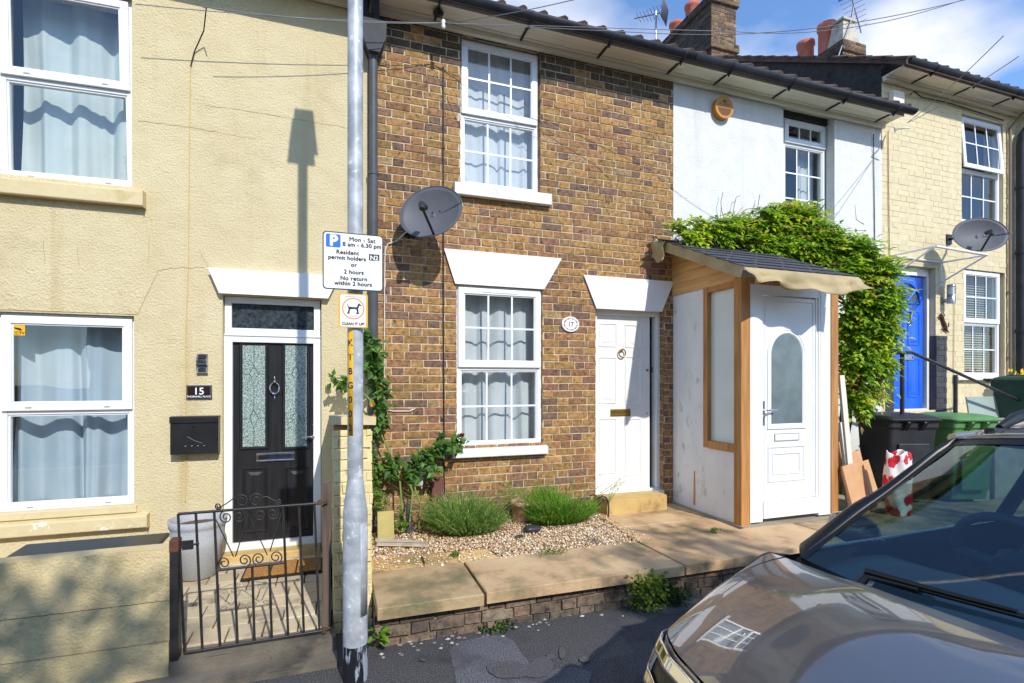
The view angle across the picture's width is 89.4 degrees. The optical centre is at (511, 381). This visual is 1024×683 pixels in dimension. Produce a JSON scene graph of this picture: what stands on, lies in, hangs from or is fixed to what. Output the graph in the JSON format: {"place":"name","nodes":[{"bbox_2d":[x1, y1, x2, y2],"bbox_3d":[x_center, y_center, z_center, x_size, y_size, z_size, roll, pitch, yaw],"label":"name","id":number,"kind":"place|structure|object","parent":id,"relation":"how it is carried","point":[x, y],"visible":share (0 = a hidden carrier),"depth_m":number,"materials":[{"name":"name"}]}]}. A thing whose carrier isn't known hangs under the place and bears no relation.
{"place":"outdoors","nodes":[
{"label":"outdoors","id":0,"kind":"place"},
{"bbox_2d":[181,551,321,657],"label":"path","id":1,"kind":"structure","parent":0,"point":[227,610],"depth_m":3.52,"materials":[{"name":"stone"}]},
{"bbox_2d":[7,533,169,556],"bbox_3d":[-2.746,1.308,3.279,0.830,0.444,0.660,0,0,-19],"label":"storage box","id":2,"kind":"object","parent":1,"relation":"on","point":[81,545],"visible":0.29,"depth_m":3.46,"materials":[{"name":"black plastic"}]},
{"bbox_2d":[0,0,367,567],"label":"rendered house","id":3,"kind":"structure","parent":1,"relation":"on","point":[264,193],"depth_m":4.39,"materials":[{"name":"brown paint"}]},
{"bbox_2d":[0,0,131,186],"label":"window","id":4,"kind":"structure","parent":3,"relation":"in","point":[9,74],"depth_m":4.11,"materials":[{"name":"white plastic"}]},
{"bbox_2d":[0,312,133,511],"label":"window","id":5,"kind":"structure","parent":3,"relation":"in","point":[9,409],"depth_m":4.08,"materials":[{"name":"white plastic"}]},
{"bbox_2d":[13,325,24,335],"bbox_3d":[-3.824,-0.398,4.005,0.085,0.083,0.003,0,0,-19],"label":"window sticker","id":6,"kind":"object","parent":5,"relation":"attached to","point":[19,329],"depth_m":4.01,"materials":[{"name":"yellow"}]},
{"bbox_2d":[13,325,127,501],"bbox_3d":[-3.529,0.221,4.338,1.001,1.610,0.124,0,0,-19],"label":"curtain","id":7,"kind":"object","parent":3,"relation":"hanging from","point":[70,457],"visible":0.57,"depth_m":4.27,"materials":[{"name":"fabric"}]},
{"bbox_2d":[21,0,127,180],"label":"curtain","id":8,"kind":"object","parent":3,"relation":"hanging from","point":[73,134],"visible":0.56,"depth_m":4.30,"materials":[{"name":"fabric"}]},
{"bbox_2d":[185,61,190,501],"bbox_3d":[-2.717,-0.840,4.336,0.044,3.694,0.007,0,0,-19],"label":"wall cable","id":9,"kind":"object","parent":3,"relation":"attached to","point":[188,274],"depth_m":4.33,"materials":[{"name":"brown"}]},
{"bbox_2d":[169,415,220,454],"bbox_3d":[-2.644,0.445,4.322,0.355,0.314,0.098,0,0,-19],"label":"letterbox","id":10,"kind":"object","parent":3,"relation":"attached to","point":[194,434],"visible":1,"depth_m":4.29,"materials":[{"name":"black metal"}]},
{"bbox_2d":[186,385,211,399],"bbox_3d":[-2.644,0.093,4.367,0.196,0.125,0.012,0,0,-19],"label":"house number plate","id":11,"kind":"object","parent":3,"relation":"attached to","point":[198,392],"visible":1,"depth_m":4.36,"materials":[{"name":"metal"}]},
{"bbox_2d":[196,353,207,373],"bbox_3d":[-2.611,-0.155,4.359,0.079,0.178,0.056,0,0,-19],"label":"solar light","id":12,"kind":"object","parent":3,"relation":"attached to","point":[202,363],"visible":1,"depth_m":4.35,"materials":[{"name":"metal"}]},
{"bbox_2d":[233,342,314,542],"bbox_3d":[-2.122,0.530,4.635,0.673,1.772,0.110,0,0,-19],"label":"door","id":13,"kind":"structure","parent":3,"relation":"in","point":[273,436],"depth_m":4.64,"materials":[{"name":"black plastic"}]},
{"bbox_2d":[167,512,227,580],"bbox_3d":[-2.473,1.302,4.075,0.408,0.455,0.408,0,0,-19],"label":"planter","id":14,"kind":"object","parent":1,"relation":"on","point":[206,546],"visible":0.69,"depth_m":3.96,"materials":[{"name":"plastic"}]},
{"bbox_2d":[240,556,321,581],"bbox_3d":[-1.848,1.511,4.196,0.590,0.030,0.340,0,0,-19],"label":"doormat","id":15,"kind":"object","parent":1,"relation":"on","point":[293,567],"visible":0.83,"depth_m":4.12,"materials":[{"name":"fabric"}]},
{"bbox_2d":[322,481,331,629],"bbox_3d":[-1.162,1.117,3.248,0.059,0.965,0.102,0,0,-19],"label":"hinge post","id":16,"kind":"object","parent":1,"relation":"on","point":[326,563],"visible":0.96,"depth_m":3.20,"materials":[{"name":"metal"}]},
{"bbox_2d":[177,493,333,653],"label":"iron gate","id":17,"kind":"structure","parent":16,"relation":"attached to","point":[187,544],"depth_m":3.00,"materials":[{"name":"metal"}]},
{"bbox_2d":[249,593,706,682],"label":"pavement","id":18,"kind":"structure","parent":0,"point":[614,645],"depth_m":3.19,"materials":[{"name":"asphalt"}]},
{"bbox_2d":[0,543,168,682],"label":"garden wall","id":19,"kind":"structure","parent":18,"relation":"on","point":[95,616],"depth_m":2.74,"materials":[{"name":"paint"}]},
{"bbox_2d":[169,537,181,661],"bbox_3d":[-1.873,1.252,2.879,0.046,0.756,0.074,0,0,-19],"label":"latch post","id":20,"kind":"object","parent":18,"relation":"on","point":[174,608],"visible":0.84,"depth_m":2.85,"materials":[{"name":"black metal"}]},
{"bbox_2d":[133,626,337,682],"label":"step","id":21,"kind":"object","parent":18,"relation":"on","point":[252,662],"visible":0.93,"depth_m":2.94,"materials":[{"name":"concrete"}]},
{"bbox_2d":[342,0,367,682],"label":"lamp post","id":22,"kind":"object","parent":18,"relation":"on","point":[355,590],"visible":0.99,"depth_m":2.83,"materials":[{"name":"metal"}]},
{"bbox_2d":[323,231,382,291],"bbox_3d":[-0.878,-0.650,2.857,0.315,0.310,0.111,0,0,-19],"label":"parking sign","id":23,"kind":"object","parent":22,"relation":"attached to","point":[352,261],"visible":1,"depth_m":2.81,"materials":[{"name":"white"}]},
{"bbox_2d":[338,293,367,327],"bbox_3d":[-0.880,-0.385,2.862,0.153,0.184,0.100,0,0,-19],"label":"dog sign","id":24,"kind":"object","parent":22,"relation":"attached to","point":[352,310],"visible":1,"depth_m":2.82,"materials":[{"name":"white"}]},
{"bbox_2d":[361,522,366,616],"bbox_3d":[-0.814,1.034,2.845,0.008,0.509,0.051,0,0,27],"label":"access door","id":25,"kind":"structure","parent":22,"relation":"in","point":[363,526],"depth_m":2.84,"materials":[{"name":"metal"}]},
{"bbox_2d":[368,625,390,645],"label":"weed","id":26,"kind":"object","parent":18,"relation":"on","point":[384,629],"visible":1,"depth_m":3.14,"materials":[{"name":"green plant"}]},
{"bbox_2d":[478,618,518,634],"bbox_3d":[-0.080,1.624,3.414,0.280,0.092,0.172,0,0,-19],"label":"weed","id":27,"kind":"object","parent":18,"relation":"on","point":[496,628],"visible":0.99,"depth_m":3.41,"materials":[{"name":"green plant"}]},
{"bbox_2d":[420,647,589,677],"bbox_3d":[-0.030,1.640,2.991,0.993,0.002,0.307,0,0,-9],"label":"pavement stain","id":28,"kind":"object","parent":18,"relation":"on","point":[539,667],"visible":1,"depth_m":2.96,"materials":[{"name":"liquid"}]},
{"bbox_2d":[449,635,591,682],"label":"asphalt patch","id":29,"kind":"object","parent":18,"relation":"on","point":[472,659],"visible":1,"depth_m":3.02,"materials":[{"name":"asphalt"}]},
{"bbox_2d":[379,607,661,658],"bbox_3d":[0.134,1.640,3.461,1.994,0.017,0.174,0,0,-19],"label":"rubble","id":30,"kind":"object","parent":18,"relation":"on","point":[459,637],"visible":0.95,"depth_m":3.31,"materials":[{"name":"stone"}]},
{"bbox_2d":[374,566,745,646],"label":"retaining wall","id":31,"kind":"structure","parent":18,"relation":"on","point":[415,628],"depth_m":3.53,"materials":[{"name":"brick"}]},
{"bbox_2d":[372,503,827,620],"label":"paving slabs","id":32,"kind":"structure","parent":31,"relation":"on","point":[683,541],"depth_m":3.92,"materials":[{"name":"stone"}]},
{"bbox_2d":[595,490,666,515],"bbox_3d":[1.289,1.312,5.590,0.730,0.179,0.258,0,0,-19],"label":"doorstep","id":33,"kind":"object","parent":32,"relation":"on","point":[635,502],"visible":0.86,"depth_m":5.49,"materials":[{"name":"stone"}]},
{"bbox_2d":[670,486,846,528],"bbox_3d":[3.572,1.428,5.948,3.341,0.107,1.116,0,0,-19],"label":"cement apron","id":34,"kind":"object","parent":32,"relation":"on","point":[842,506],"visible":0.11,"depth_m":5.20,"materials":[{"name":"concrete"}]},
{"bbox_2d":[651,238,873,525],"bbox_3d":[2.523,-0.096,5.378,1.558,3.056,1.584,0,0,-19],"label":"porch","id":35,"kind":"object","parent":34,"relation":"on","point":[755,402],"visible":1,"depth_m":5.18,"materials":[{"name":"white wood"}]},
{"bbox_2d":[763,296,814,500],"bbox_3d":[2.753,0.167,5.122,0.687,1.995,0.117,0,0,-19],"label":"door","id":36,"kind":"structure","parent":35,"relation":"in","point":[788,323],"depth_m":5.13,"materials":[{"name":"white plastic"}]},
{"bbox_2d":[662,193,923,493],"bbox_3d":[3.197,-0.442,5.816,3.224,3.656,1.180,0,0,-19],"label":"creeper","id":37,"kind":"object","parent":35,"relation":"on","point":[869,323],"visible":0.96,"depth_m":5.84,"materials":[{"name":"green plant"}]},
{"bbox_2d":[838,442,847,506],"bbox_3d":[3.659,1.017,5.646,0.271,0.737,0.132,0,0,-30],"label":"board offcut","id":38,"kind":"object","parent":34,"relation":"on","point":[840,459],"visible":0.03,"depth_m":5.61,"materials":[{"name":"brown wood"}]},
{"bbox_2d":[838,422,849,505],"bbox_3d":[3.575,0.910,5.512,0.123,0.950,0.138,0,0,-19],"label":"leaning board","id":39,"kind":"object","parent":34,"relation":"on","point":[840,432],"visible":0.14,"depth_m":5.51,"materials":[{"name":"white paint"}]},
{"bbox_2d":[838,375,852,464],"bbox_3d":[3.519,0.659,5.425,0.171,1.449,0.073,0,0,42],"label":"leaning board","id":40,"kind":"object","parent":34,"relation":"on","point":[845,419],"visible":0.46,"depth_m":5.42,"materials":[{"name":"beige paint"}]},
{"bbox_2d":[852,450,869,495],"bbox_3d":[3.705,1.064,5.514,0.322,0.645,0.139,0,0,-30],"label":"board offcut","id":41,"kind":"object","parent":34,"relation":"on","point":[856,456],"visible":0.3,"depth_m":5.54,"materials":[{"name":"brown wood"}]},
{"bbox_2d":[863,460,876,492],"bbox_3d":[3.930,1.133,5.706,0.311,0.513,0.149,0,0,-30],"label":"board offcut","id":42,"kind":"object","parent":34,"relation":"on","point":[870,479],"visible":0.21,"depth_m":5.73,"materials":[{"name":"brown wood"}]},
{"bbox_2d":[853,412,941,488],"bbox_3d":[4.491,0.881,6.069,0.587,1.030,0.743,0,0,1],"label":"wheelie bin","id":43,"kind":"object","parent":34,"relation":"on","point":[913,434],"visible":0.64,"depth_m":5.79,"materials":[{"name":"black plastic"}]},
{"bbox_2d":[920,412,1001,447],"bbox_3d":[5.181,0.885,6.097,0.587,1.030,0.743,0,0,-4],"label":"wheelie bin","id":44,"kind":"object","parent":34,"relation":"on","point":[963,422],"visible":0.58,"depth_m":5.80,"materials":[{"name":"green plastic"}]},
{"bbox_2d":[841,462,865,504],"bbox_3d":[3.538,1.118,5.332,0.333,0.541,0.138,0,0,-30],"label":"board offcut","id":45,"kind":"object","parent":32,"relation":"on","point":[853,484],"visible":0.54,"depth_m":5.31,"materials":[{"name":"brown wood"}]},
{"bbox_2d":[882,449,911,485],"bbox_3d":[4.008,1.049,5.362,0.297,0.666,0.234,0,0,-19],"label":"spotted bag","id":46,"kind":"object","parent":32,"relation":"on","point":[898,462],"visible":0.29,"depth_m":5.30,"materials":[{"name":"white"}]},
{"bbox_2d":[625,568,670,612],"bbox_3d":[0.994,1.512,3.753,0.391,0.299,0.253,0,0,-19],"label":"weed","id":47,"kind":"object","parent":18,"relation":"on","point":[643,586],"visible":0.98,"depth_m":3.72,"materials":[{"name":"green plant"}]},
{"bbox_2d":[656,582,695,606],"bbox_3d":[1.212,1.587,3.854,0.325,0.171,0.233,0,0,-19],"label":"weed","id":48,"kind":"object","parent":18,"relation":"on","point":[677,595],"visible":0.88,"depth_m":3.81,"materials":[{"name":"green plant"}]},
{"bbox_2d":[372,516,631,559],"bbox_3d":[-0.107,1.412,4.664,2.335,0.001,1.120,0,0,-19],"label":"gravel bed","id":49,"kind":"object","parent":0,"point":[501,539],"visible":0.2,"depth_m":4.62,"materials":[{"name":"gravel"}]},
{"bbox_2d":[377,510,393,538],"bbox_3d":[-1.103,1.271,4.511,0.139,0.277,0.092,0,0,-19],"label":"concrete block","id":50,"kind":"object","parent":49,"relation":"on","point":[385,524],"depth_m":4.49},
{"bbox_2d":[406,501,411,535],"bbox_3d":[-0.942,1.254,4.734,0.056,0.315,0.056,0,0,-19],"label":"pipe stub","id":51,"kind":"object","parent":49,"relation":"on","point":[409,529],"visible":0.56,"depth_m":4.71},
{"bbox_2d":[382,478,548,536],"bbox_3d":[-0.385,1.154,4.744,1.505,0.499,0.914,0,0,1],"label":"feathery plant","id":52,"kind":"object","parent":49,"relation":"on","point":[468,517],"visible":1,"depth_m":4.65,"materials":[{"name":"green plant"}]},
{"bbox_2d":[372,513,651,570],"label":"gravel","id":53,"kind":"structure","parent":49,"relation":"on","point":[603,536],"depth_m":4.51,"materials":[{"name":"gravel"}]},
{"bbox_2d":[371,437,410,532],"bbox_3d":[-1.139,0.912,4.635,0.436,0.894,0.214,0,0,13],"label":"climbing plant","id":54,"kind":"object","parent":53,"relation":"on","point":[376,485],"visible":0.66,"depth_m":4.65,"materials":[{"name":"green plant"}]},
{"bbox_2d":[375,538,427,546],"bbox_3d":[-0.933,1.353,4.320,0.506,0.033,0.098,0,0,12],"label":"broken slab","id":55,"kind":"object","parent":53,"relation":"on","point":[388,542],"depth_m":4.31,"materials":[{"name":"stone"}]},
{"bbox_2d":[523,524,540,532],"bbox_3d":[0.183,1.352,4.750,0.169,0.060,0.118,0,0,-19],"label":"stone","id":56,"kind":"object","parent":53,"relation":"on","point":[532,528],"visible":1,"depth_m":4.71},
{"bbox_2d":[492,475,623,525],"bbox_3d":[0.476,1.180,5.124,1.461,0.447,0.929,0,0,-19],"label":"grassy plant","id":57,"kind":"object","parent":53,"relation":"on","point":[547,507],"visible":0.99,"depth_m":4.99,"materials":[{"name":"green plant"}]},
{"bbox_2d":[510,497,531,524],"bbox_3d":[0.102,1.304,5.171,0.250,0.235,0.250,0,0,-19],"label":"plant pot","id":58,"kind":"object","parent":49,"relation":"on","point":[518,515],"visible":0.45,"depth_m":5.08,"materials":[{"name":"ceramic"}]},
{"bbox_2d":[371,522,787,630],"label":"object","id":59,"kind":"object","parent":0,"point":[373,608],"visible":0.09,"depth_m":3.47,"materials":[{"name":"soil"}]},
{"bbox_2d":[329,414,375,633],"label":"dividing wall","id":60,"kind":"structure","parent":59,"relation":"on","point":[338,423],"depth_m":3.42,"materials":[{"name":"brick"}]},
{"bbox_2d":[368,0,696,529],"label":"brick house","id":61,"kind":"structure","parent":59,"relation":"on","point":[577,228],"depth_m":5.41,"materials":[{"name":"brown brick"}]},
{"bbox_2d":[363,0,385,534],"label":"drainpipe","id":62,"kind":"object","parent":61,"relation":"attached to","point":[374,36],"visible":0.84,"depth_m":4.75,"materials":[{"name":"plastic"}]},
{"bbox_2d":[327,326,469,527],"bbox_3d":[-1.023,0.416,4.760,1.290,1.835,0.333,0,0,-19],"label":"climbing rose","id":63,"kind":"object","parent":61,"relation":"attached to","point":[422,460],"visible":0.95,"depth_m":4.71,"materials":[{"name":"green plant"}]},
{"bbox_2d":[383,232,414,411],"bbox_3d":[-1.061,-0.581,4.892,0.299,1.738,0.048,0,0,-19],"label":"wall cable","id":64,"kind":"object","parent":61,"relation":"attached to","point":[384,315],"depth_m":4.86,"materials":[{"name":"white"}]},
{"bbox_2d":[399,186,462,237],"bbox_3d":[-0.802,-1.531,4.710,0.433,0.505,0.635,0,0,-40],"label":"satellite dish","id":65,"kind":"object","parent":61,"relation":"attached to","point":[430,211],"visible":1,"depth_m":4.70,"materials":[{"name":"grey metal"}]},
{"bbox_2d":[431,477,443,504],"bbox_3d":[-0.722,1.056,5.001,0.123,0.249,0.079,0,0,-19],"label":"gas box","id":66,"kind":"object","parent":61,"relation":"attached to","point":[437,486],"visible":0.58,"depth_m":4.97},
{"bbox_2d":[433,8,445,28],"bbox_3d":[-0.680,-3.368,4.818,0.104,0.214,0.152,0,0,-19],"label":"wire bracket","id":67,"kind":"object","parent":61,"relation":"attached to","point":[437,12],"visible":1,"depth_m":4.80,"materials":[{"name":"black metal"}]},
{"bbox_2d":[136,4,435,22],"bbox_3d":[-1.762,-3.104,4.374,2.397,0.420,0.007,0,0,-20],"label":"overhead wire","id":68,"kind":"object","parent":67,"relation":"attached to","point":[276,16],"visible":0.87,"depth_m":4.25,"materials":[{"name":"grey"}]},
{"bbox_2d":[213,8,441,23],"bbox_3d":[-1.491,-3.118,4.415,1.862,0.392,0.007,0,0,-23],"label":"overhead wire","id":69,"kind":"object","parent":67,"relation":"attached to","point":[325,20],"visible":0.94,"depth_m":4.36,"materials":[{"name":"grey"}]},
{"bbox_2d":[445,0,572,22],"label":"overhead wire","id":70,"kind":"object","parent":67,"relation":"attached to","point":[509,13],"visible":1,"depth_m":4.36,"materials":[{"name":"grey"}]},
{"bbox_2d":[445,23,665,33],"bbox_3d":[0.385,-3.244,4.751,2.038,0.142,0.006,0,0,1],"label":"overhead wire","id":71,"kind":"object","parent":67,"relation":"attached to","point":[555,28],"visible":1,"depth_m":4.75,"materials":[{"name":"grey"}]},
{"bbox_2d":[666,0,962,34],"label":"overhead wire","id":72,"kind":"object","parent":71,"relation":"attached to","point":[811,28],"visible":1,"depth_m":4.50,"materials":[{"name":"grey"}]},
{"bbox_2d":[462,23,736,31],"bbox_3d":[0.744,-3.302,4.823,2.756,0.026,0.006,0,0,-2],"label":"overhead wire","id":73,"kind":"object","parent":67,"relation":"attached to","point":[601,27],"visible":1,"depth_m":4.82,"materials":[{"name":"grey"}]},
{"bbox_2d":[737,0,959,33],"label":"overhead wire","id":74,"kind":"object","parent":73,"relation":"attached to","point":[848,27],"visible":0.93,"depth_m":4.74,"materials":[{"name":"grey"}]},
{"bbox_2d":[443,66,444,492],"bbox_3d":[-0.665,-0.987,5.050,0.022,4.174,0.012,0,0,-19],"label":"wall cable","id":75,"kind":"object","parent":61,"relation":"attached to","point":[443,289],"depth_m":5.04,"materials":[{"name":"black"}]},
{"bbox_2d":[462,295,533,440],"bbox_3d":[-0.174,-0.164,5.451,0.900,1.696,0.101,0,0,-19],"label":"curtain","id":76,"kind":"object","parent":61,"relation":"hanging from","point":[474,418],"visible":0.59,"depth_m":5.44,"materials":[{"name":"fabric"}]},
{"bbox_2d":[465,49,531,189],"bbox_3d":[-0.161,-2.712,5.445,0.843,1.553,0.058,0,0,-19],"label":"curtain","id":77,"kind":"object","parent":61,"relation":"hanging from","point":[476,163],"visible":0.64,"depth_m":5.45,"materials":[{"name":"fabric"}]},
{"bbox_2d":[460,38,537,191],"bbox_3d":[-0.133,-2.697,5.334,0.861,1.483,0.089,0,0,-19],"label":"window","id":78,"kind":"structure","parent":61,"relation":"in","point":[468,114],"depth_m":5.31,"materials":[{"name":"white plastic"}]},
{"bbox_2d":[456,285,541,447],"bbox_3d":[-0.130,-0.149,5.303,0.922,1.626,0.089,0,0,-19],"label":"window","id":79,"kind":"structure","parent":61,"relation":"in","point":[463,365],"depth_m":5.27,"materials":[{"name":"white plastic"}]},
{"bbox_2d":[562,317,578,331],"bbox_3d":[0.623,-0.609,5.499,0.202,0.162,0.021,0,0,-19],"label":"house number plaque","id":80,"kind":"object","parent":61,"relation":"attached to","point":[570,324],"visible":1,"depth_m":5.49,"materials":[{"name":"ceramic"}]},
{"bbox_2d":[597,314,649,491],"bbox_3d":[1.237,0.243,5.836,0.735,1.977,0.081,0,0,-19],"label":"door","id":81,"kind":"structure","parent":61,"relation":"in","point":[623,342],"depth_m":5.84,"materials":[{"name":"white paint"}]},
{"bbox_2d":[661,0,918,451],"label":"white house","id":82,"kind":"structure","parent":59,"relation":"on","point":[750,147],"depth_m":6.40,"materials":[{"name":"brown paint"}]},
{"bbox_2d":[634,0,668,38],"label":"television aerial","id":83,"kind":"object","parent":82,"relation":"on","point":[663,13],"visible":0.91,"depth_m":9.95,"materials":[{"name":"metal"}]},
{"bbox_2d":[711,96,733,120],"bbox_3d":[2.493,-3.232,6.125,0.263,0.262,0.072,0,0,-19],"label":"alarm box","id":84,"kind":"object","parent":82,"relation":"attached to","point":[722,108],"visible":1,"depth_m":6.10,"materials":[{"name":"brown"}]},
{"bbox_2d":[783,118,825,224],"bbox_3d":[3.815,-2.691,6.782,0.741,1.406,0.089,0,0,-19],"label":"window","id":85,"kind":"structure","parent":82,"relation":"in","point":[818,148],"depth_m":6.79,"materials":[{"name":"white plastic"}]},
{"bbox_2d":[797,128,812,205],"bbox_3d":[3.960,-2.706,7.019,0.291,1.476,0.094,0,0,-19],"label":"curtain","id":86,"kind":"object","parent":82,"relation":"hanging from","point":[802,181],"visible":0.37,"depth_m":7.01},
{"bbox_2d":[873,134,874,250],"bbox_3d":[4.898,-2.030,6.986,0.071,2.606,0.017,0,0,-27],"label":"wall cable","id":87,"kind":"object","parent":82,"relation":"attached to","point":[874,187],"depth_m":6.98,"materials":[{"name":"black"}]},
{"bbox_2d":[908,56,1018,122],"bbox_3d":[4.743,-3.075,5.570,0.007,0.496,2.238,0,0,17],"label":"overhead wire","id":88,"kind":"object","parent":82,"relation":"attached to","point":[967,89],"visible":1,"depth_m":5.28,"materials":[{"name":"grey"}]},
{"bbox_2d":[722,16,1023,412],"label":"cream house","id":89,"kind":"structure","parent":59,"relation":"on","point":[948,168],"depth_m":7.49,"materials":[{"name":"brick"}]},
{"bbox_2d":[838,0,867,54],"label":"television aerial","id":90,"kind":"object","parent":89,"relation":"attached to","point":[853,8],"visible":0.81,"depth_m":11.37,"materials":[{"name":"metal"}]},
{"bbox_2d":[888,130,889,262],"bbox_3d":[5.162,-2.505,7.080,0.042,1.854,0.012,0,0,-19],"label":"wall cable","id":91,"kind":"object","parent":89,"relation":"attached to","point":[888,191],"depth_m":7.08,"materials":[{"name":"brown"}]},
{"bbox_2d":[889,90,903,102],"bbox_3d":[5.278,-3.873,7.095,0.211,0.197,0.070,0,0,-19],"label":"junction box","id":92,"kind":"object","parent":89,"relation":"attached to","point":[896,95],"visible":0.53,"depth_m":7.06,"materials":[{"name":"beige paint"}]},
{"bbox_2d":[894,276,922,408],"bbox_3d":[5.598,-0.551,7.367,0.717,1.882,0.068,0,0,-19],"label":"door","id":93,"kind":"structure","parent":89,"relation":"in","point":[914,369],"depth_m":7.41,"materials":[{"name":"blue paint"}]},
{"bbox_2d":[893,245,988,284],"bbox_3d":[5.655,-1.556,6.853,1.335,0.370,0.756,0,0,-19],"label":"door canopy","id":94,"kind":"object","parent":89,"relation":"attached to","point":[979,254],"visible":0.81,"depth_m":6.80,"materials":[{"name":"white paint"}]},
{"bbox_2d":[938,312,948,332],"bbox_3d":[6.209,-0.848,7.435,0.238,0.297,0.052,0,0,-19],"label":"lizard ornament","id":95,"kind":"object","parent":89,"relation":"attached to","point":[944,323],"visible":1,"depth_m":7.42,"materials":[{"name":"metal"}]},
{"bbox_2d":[941,284,955,303],"bbox_3d":[6.252,-1.246,7.391,0.104,0.272,0.152,0,0,-19],"label":"wall lamp","id":96,"kind":"object","parent":89,"relation":"attached to","point":[951,294],"visible":1,"depth_m":7.34,"materials":[{"name":"metal"}]},
{"bbox_2d":[910,90,1003,120],"bbox_3d":[6.502,-3.995,7.493,2.088,0.062,0.095,0,0,-19],"label":"wall cable","id":97,"kind":"object","parent":89,"relation":"attached to","point":[915,92],"depth_m":7.51,"materials":[{"name":"black"}]},
{"bbox_2d":[964,276,989,372],"bbox_3d":[7.026,-0.873,7.930,0.896,1.608,0.036,0,0,-19],"label":"window blind","id":98,"kind":"object","parent":89,"relation":"attached to","point":[979,342],"depth_m":7.98,"materials":[{"name":"plastic"}]},
{"bbox_2d":[946,218,1009,251],"bbox_3d":[6.262,-1.978,7.089,0.535,0.491,0.728,0,0,-19],"label":"satellite dish","id":99,"kind":"object","parent":89,"relation":"attached to","point":[980,234],"visible":1,"depth_m":7.00,"materials":[{"name":"grey metal"}]},
{"bbox_2d":[964,269,999,376],"bbox_3d":[7.062,-0.873,7.828,0.896,1.608,0.089,0,0,-19],"label":"window","id":100,"kind":"structure","parent":89,"relation":"in","point":[994,322],"depth_m":7.87,"materials":[{"name":"white plastic"}]},
{"bbox_2d":[962,116,1003,220],"bbox_3d":[7.049,-3.146,7.796,0.966,1.583,0.142,0,0,-19],"label":"window","id":101,"kind":"structure","parent":89,"relation":"in","point":[997,168],"depth_m":7.86,"materials":[{"name":"white plastic"}]},
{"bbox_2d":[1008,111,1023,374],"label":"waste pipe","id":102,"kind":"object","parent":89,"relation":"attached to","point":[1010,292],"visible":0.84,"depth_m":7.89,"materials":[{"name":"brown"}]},
{"bbox_2d":[1015,127,1023,374],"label":"black drainpipe","id":103,"kind":"object","parent":89,"relation":"attached to","point":[1019,254],"visible":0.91,"depth_m":7.89,"materials":[{"name":"plastic"}]},
{"bbox_3d":[7.577,1.172,7.139,3.993,0.755,0.600,0,0,-19],"label":"raised bed","id":104,"kind":"object","parent":59,"relation":"on","visible":0},
{"bbox_2d":[965,396,999,417],"bbox_3d":[6.284,0.503,6.706,1.066,0.616,0.105,0,0,-19],"label":"grey board","id":105,"kind":"object","parent":104,"relation":"on","point":[984,405],"visible":0.31,"depth_m":6.64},
{"bbox_2d":[983,376,1023,417],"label":"wheelie bin","id":106,"kind":"object","parent":104,"relation":"on","point":[1012,386],"visible":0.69,"depth_m":6.63,"materials":[{"name":"green plastic"}]},
{"bbox_2d":[493,0,1023,88],"label":"sky","id":107,"kind":"structure","parent":0,"point":[957,34],"materials":[{"name":"blue"}]},
{"bbox_2d":[643,409,1023,682],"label":"parked car","id":108,"kind":"object","parent":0,"point":[913,573],"visible":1,"depth_m":1.56,"materials":[{"name":"grey metal"}]},
{"bbox_2d":[891,351,1019,413],"bbox_3d":[5.558,0.310,6.256,2.708,1.321,0.043,0,0,-19],"label":"handrail","id":109,"kind":"object","parent":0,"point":[902,390],"visible":0.66,"depth_m":6.08,"materials":[{"name":"black metal"}]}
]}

